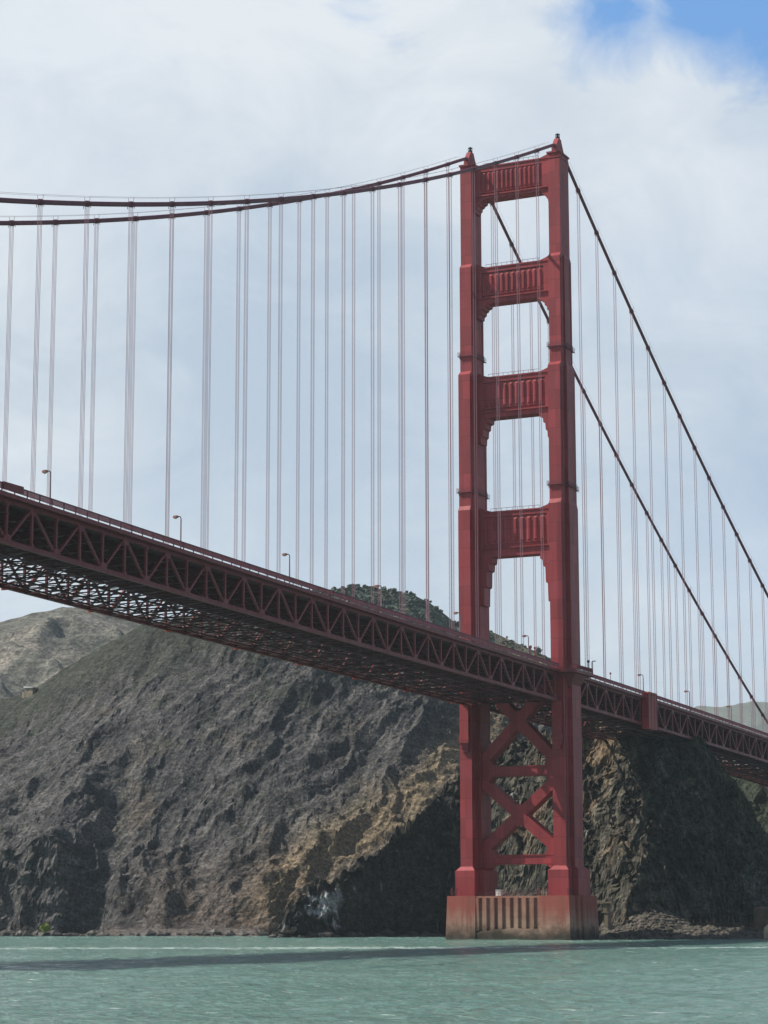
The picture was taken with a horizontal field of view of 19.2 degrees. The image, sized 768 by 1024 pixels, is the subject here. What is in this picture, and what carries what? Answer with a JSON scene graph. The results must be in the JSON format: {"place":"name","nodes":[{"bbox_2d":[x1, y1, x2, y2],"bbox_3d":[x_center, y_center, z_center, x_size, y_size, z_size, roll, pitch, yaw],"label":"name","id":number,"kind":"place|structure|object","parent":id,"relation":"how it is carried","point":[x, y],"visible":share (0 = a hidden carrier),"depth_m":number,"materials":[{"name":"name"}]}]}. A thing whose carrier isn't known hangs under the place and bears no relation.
{"place":"outdoors","nodes":[
{"label":"outdoors","id":0,"kind":"place"},
{"bbox_2d":[0,607,140,700],"bbox_3d":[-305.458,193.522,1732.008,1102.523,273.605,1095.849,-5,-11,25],"label":"hill","id":1,"kind":"structure","parent":0,"point":[37,649],"depth_m":1769.27,"materials":[{"name":"grey stone"}]},
{"bbox_2d":[0,602,767,937],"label":"cliff","id":2,"kind":"structure","parent":0,"point":[160,780],"depth_m":795.46,"materials":[{"name":"grey stone"}]},
{"bbox_2d":[22,686,36,697],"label":"ridge hut","id":3,"kind":"object","parent":2,"relation":"on","point":[29,691],"visible":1,"depth_m":938.32,"materials":[{"name":"stone"}]},
{"bbox_2d":[39,923,50,932],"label":"bush","id":4,"kind":"object","parent":2,"relation":"on","point":[44,927],"visible":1,"depth_m":750.91,"materials":[{"name":"green plant"}]},
{"bbox_2d":[640,723,767,922],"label":"cliff scrub","id":5,"kind":"object","parent":2,"relation":"on","point":[675,777],"visible":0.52,"depth_m":708.72,"materials":[{"name":"green plant"}]},
{"bbox_2d":[0,936,767,1023],"bbox_3d":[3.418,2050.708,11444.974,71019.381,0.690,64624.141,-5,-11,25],"label":"water","id":6,"kind":"structure","parent":0,"point":[203,980],"depth_m":221.95,"materials":[{"name":"teal liquid"}]},
{"bbox_2d":[0,928,445,937],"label":"shore rocks","id":7,"kind":"object","parent":6,"relation":"in","point":[386,932],"visible":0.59,"depth_m":733.49,"materials":[{"name":"grey stone"}]},
{"bbox_2d":[0,133,767,939],"bbox_3d":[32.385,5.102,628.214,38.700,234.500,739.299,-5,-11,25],"label":"suspension bridge","id":8,"kind":"structure","parent":6,"relation":"in","point":[566,691],"depth_m":617.45,"materials":[{"name":"metal"}]},
{"bbox_2d":[42,470,50,505],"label":"street lamp","id":9,"kind":"object","parent":8,"relation":"on","point":[45,471],"visible":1,"depth_m":400.32,"materials":[{"name":"grey metal"}]},
{"bbox_2d":[173,515,181,547],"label":"street lamp","id":10,"kind":"object","parent":8,"relation":"on","point":[175,517],"visible":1,"depth_m":440.50,"materials":[{"name":"grey metal"}]},
{"bbox_2d":[282,553,289,582],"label":"street lamp","id":11,"kind":"object","parent":8,"relation":"on","point":[284,554],"visible":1,"depth_m":480.66,"materials":[{"name":"grey metal"}]},
{"bbox_2d":[374,585,381,612],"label":"street lamp","id":12,"kind":"object","parent":8,"relation":"on","point":[376,586],"visible":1,"depth_m":520.77,"materials":[{"name":"grey metal"}]},
{"bbox_2d":[453,612,460,637],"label":"street lamp","id":13,"kind":"object","parent":8,"relation":"on","point":[455,613],"visible":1,"depth_m":560.88,"materials":[{"name":"grey metal"}]},
{"bbox_2d":[522,635,528,658],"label":"street lamp","id":14,"kind":"object","parent":8,"relation":"on","point":[523,636],"visible":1,"depth_m":601.02,"materials":[{"name":"grey metal"}]},
{"bbox_2d":[599,905,763,939],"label":"riprap","id":15,"kind":"object","parent":6,"relation":"in","point":[670,926],"visible":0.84,"depth_m":633.70,"materials":[{"name":"stone"}]},
{"bbox_2d":[599,901,614,926],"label":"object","id":16,"kind":"object","parent":15,"relation":"on","point":[607,913],"visible":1,"depth_m":640.77,"materials":[{"name":"concrete"}]},
{"bbox_2d":[764,924,767,939],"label":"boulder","id":17,"kind":"object","parent":6,"relation":"in","point":[766,932],"visible":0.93,"depth_m":599.85,"materials":[{"name":"stone"}]},
{"bbox_2d":[0,0,767,709],"label":"sky","id":18,"kind":"structure","parent":0,"point":[658,109],"materials":[{"name":"white"}]},
{"bbox_2d":[318,587,627,732],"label":"wooded hill","id":19,"kind":"structure","parent":0,"point":[422,609],"depth_m":1299.08,"materials":[{"name":"green plant"}]},
{"bbox_2d":[312,584,604,730],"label":"scrub","id":20,"kind":"object","parent":19,"relation":"on","point":[419,613],"visible":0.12,"depth_m":1297.71,"materials":[{"name":"green plant"}]},
{"bbox_2d":[692,701,767,769],"bbox_3d":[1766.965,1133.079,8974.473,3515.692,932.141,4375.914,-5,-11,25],"label":"hill","id":21,"kind":"structure","parent":0,"point":[747,707],"depth_m":9324.81,"materials":[{"name":"grey"}]},
{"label":"shore bank","id":22,"kind":"structure","parent":0,"visible":0},
{"bbox_2d":[680,920,753,927],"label":"sea wall","id":23,"kind":"structure","parent":22,"relation":"on","point":[735,925],"depth_m":652.40,"materials":[{"name":"concrete"}]},
{"bbox_2d":[754,907,767,929],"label":"concrete stub","id":24,"kind":"object","parent":22,"relation":"on","point":[760,917],"visible":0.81,"depth_m":643.09,"materials":[{"name":"grey concrete"}]}
]}

